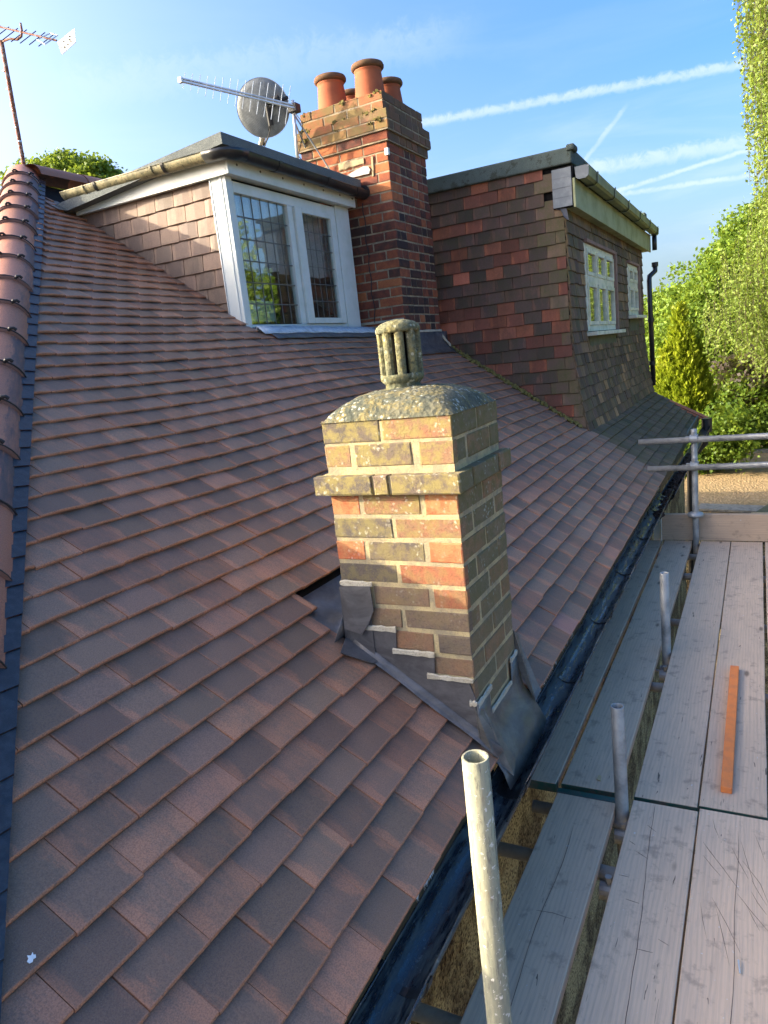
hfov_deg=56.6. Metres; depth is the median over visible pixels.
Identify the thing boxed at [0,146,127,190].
distant tree
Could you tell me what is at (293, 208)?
window
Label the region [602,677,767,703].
cross tube
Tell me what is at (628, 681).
scaffold board
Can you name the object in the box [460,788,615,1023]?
scaffold board
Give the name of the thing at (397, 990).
eaves gutter
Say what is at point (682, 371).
golden conifer
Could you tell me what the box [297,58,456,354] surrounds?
chimney
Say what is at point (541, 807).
cross tube
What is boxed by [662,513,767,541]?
toe board
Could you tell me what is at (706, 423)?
black downpipe
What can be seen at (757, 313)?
weeping birch
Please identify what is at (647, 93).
sky
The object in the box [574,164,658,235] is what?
gutter
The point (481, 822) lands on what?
scaffold upright
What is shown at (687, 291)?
broadleaf tree
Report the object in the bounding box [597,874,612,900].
scaffold coupler
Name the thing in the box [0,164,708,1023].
tiled roof
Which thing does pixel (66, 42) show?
yagi aerial
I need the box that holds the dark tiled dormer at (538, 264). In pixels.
[427,143,654,431]
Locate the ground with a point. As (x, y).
(766, 712)
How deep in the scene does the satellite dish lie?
5.84 m
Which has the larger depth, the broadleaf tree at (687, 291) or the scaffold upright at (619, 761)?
the broadleaf tree at (687, 291)
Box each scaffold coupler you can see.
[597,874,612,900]
[614,823,624,844]
[655,665,667,681]
[685,431,698,442]
[686,458,698,465]
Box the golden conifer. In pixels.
[653,300,720,480]
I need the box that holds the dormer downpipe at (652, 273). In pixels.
[647,235,657,385]
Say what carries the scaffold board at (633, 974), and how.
on the cross tube at (426, 1014)
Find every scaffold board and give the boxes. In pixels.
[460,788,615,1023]
[528,540,661,792]
[561,540,691,797]
[575,800,698,1023]
[634,541,730,811]
[674,809,767,1023]
[699,542,767,820]
[765,542,767,639]
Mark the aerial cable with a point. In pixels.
(368, 262)
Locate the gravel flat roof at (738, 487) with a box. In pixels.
[684,449,767,693]
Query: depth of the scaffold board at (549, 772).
3.64 m
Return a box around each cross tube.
[412,1002,461,1023]
[497,841,690,899]
[532,800,696,844]
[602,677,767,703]
[629,616,766,632]
[648,572,765,582]
[656,553,764,561]
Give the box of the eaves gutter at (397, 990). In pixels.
[347,426,710,1023]
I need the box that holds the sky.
[0,0,767,302]
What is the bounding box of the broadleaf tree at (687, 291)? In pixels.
[643,188,767,445]
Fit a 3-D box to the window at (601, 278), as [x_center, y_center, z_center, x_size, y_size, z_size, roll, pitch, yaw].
[2.332,-2.334,7.563,0.160,0.875,1.700,0,14,28]
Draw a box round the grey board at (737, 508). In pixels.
[699,503,764,512]
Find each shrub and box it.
[684,387,767,481]
[709,337,767,440]
[712,365,767,449]
[733,389,767,453]
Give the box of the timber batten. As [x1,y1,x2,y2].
[721,665,738,793]
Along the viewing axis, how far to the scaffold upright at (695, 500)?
5.76 m
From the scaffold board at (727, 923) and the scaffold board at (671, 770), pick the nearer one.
the scaffold board at (727, 923)
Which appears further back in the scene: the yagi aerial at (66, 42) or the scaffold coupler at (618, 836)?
the yagi aerial at (66, 42)
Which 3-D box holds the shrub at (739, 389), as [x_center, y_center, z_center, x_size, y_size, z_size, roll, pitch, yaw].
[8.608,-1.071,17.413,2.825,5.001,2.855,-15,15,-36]
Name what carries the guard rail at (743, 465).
attached to the scaffold upright at (695, 500)
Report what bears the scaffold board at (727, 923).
on the cross tube at (513, 851)
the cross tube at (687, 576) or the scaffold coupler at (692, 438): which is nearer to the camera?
the cross tube at (687, 576)
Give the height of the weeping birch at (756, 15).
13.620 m
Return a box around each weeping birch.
[697,186,767,384]
[731,0,767,258]
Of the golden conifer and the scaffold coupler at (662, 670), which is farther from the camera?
the golden conifer
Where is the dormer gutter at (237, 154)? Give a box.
[60,146,369,199]
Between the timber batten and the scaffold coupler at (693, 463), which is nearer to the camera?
the timber batten
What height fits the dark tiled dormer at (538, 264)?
2.680 m
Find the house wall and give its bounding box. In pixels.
[411,451,686,1023]
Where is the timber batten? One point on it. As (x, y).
(728, 760)
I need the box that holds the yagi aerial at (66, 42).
[0,23,75,164]
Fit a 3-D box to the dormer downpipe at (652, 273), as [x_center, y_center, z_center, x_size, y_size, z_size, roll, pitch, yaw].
[3.929,-2.933,10.419,0.264,2.131,0.117,-16,16,-40]
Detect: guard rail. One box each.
[638,433,767,444]
[647,462,767,471]
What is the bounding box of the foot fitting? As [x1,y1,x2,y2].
[687,511,703,517]
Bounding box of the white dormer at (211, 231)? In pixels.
[45,131,375,338]
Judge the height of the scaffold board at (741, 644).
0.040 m
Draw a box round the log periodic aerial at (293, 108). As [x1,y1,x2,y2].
[178,73,329,168]
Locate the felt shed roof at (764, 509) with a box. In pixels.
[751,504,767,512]
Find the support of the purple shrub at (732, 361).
on the ground
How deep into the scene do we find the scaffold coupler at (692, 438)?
5.61 m
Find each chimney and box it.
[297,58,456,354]
[302,319,546,789]
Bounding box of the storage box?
[249,300,275,321]
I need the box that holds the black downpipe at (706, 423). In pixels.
[687,418,711,583]
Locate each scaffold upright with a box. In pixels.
[462,749,511,1023]
[610,703,628,856]
[660,571,670,682]
[691,429,698,568]
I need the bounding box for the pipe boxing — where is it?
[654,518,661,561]
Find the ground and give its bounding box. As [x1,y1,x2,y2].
[674,446,767,1020]
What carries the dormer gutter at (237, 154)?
attached to the white dormer at (211, 231)
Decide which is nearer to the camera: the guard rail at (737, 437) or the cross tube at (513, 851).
the cross tube at (513, 851)
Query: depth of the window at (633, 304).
9.41 m
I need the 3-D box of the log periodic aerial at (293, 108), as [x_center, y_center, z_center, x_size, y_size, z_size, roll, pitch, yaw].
[-1.032,-3.152,5.765,1.118,0.770,0.216,-10,13,-18]
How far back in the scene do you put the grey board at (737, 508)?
11.60 m
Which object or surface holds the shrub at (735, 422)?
on the ground
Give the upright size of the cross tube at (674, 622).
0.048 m
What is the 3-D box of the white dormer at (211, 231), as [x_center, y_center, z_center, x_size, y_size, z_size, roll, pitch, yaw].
[-1.349,-1.861,5.670,2.035,1.362,1.890,0,14,28]
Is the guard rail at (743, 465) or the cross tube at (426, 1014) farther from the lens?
the guard rail at (743, 465)
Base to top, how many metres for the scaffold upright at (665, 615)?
2.315 m
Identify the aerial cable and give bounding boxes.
[362,203,374,322]
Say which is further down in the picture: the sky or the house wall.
the house wall
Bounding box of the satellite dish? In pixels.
[237,77,288,146]
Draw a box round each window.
[232,181,347,326]
[583,242,625,335]
[627,263,646,318]
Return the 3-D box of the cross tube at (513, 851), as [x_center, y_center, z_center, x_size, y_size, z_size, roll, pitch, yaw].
[1.210,1.246,2.227,1.930,0.048,0.048,0,14,28]
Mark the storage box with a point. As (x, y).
(262, 313)
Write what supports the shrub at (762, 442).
on the ground
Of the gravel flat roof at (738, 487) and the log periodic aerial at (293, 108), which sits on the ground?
the gravel flat roof at (738, 487)
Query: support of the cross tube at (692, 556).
on the ledger tube
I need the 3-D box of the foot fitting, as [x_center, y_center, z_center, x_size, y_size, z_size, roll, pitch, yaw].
[2.543,0.018,5.815,0.128,0.046,0.128,0,14,28]
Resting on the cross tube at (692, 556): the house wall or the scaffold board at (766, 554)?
the scaffold board at (766, 554)
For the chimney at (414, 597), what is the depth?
2.29 m

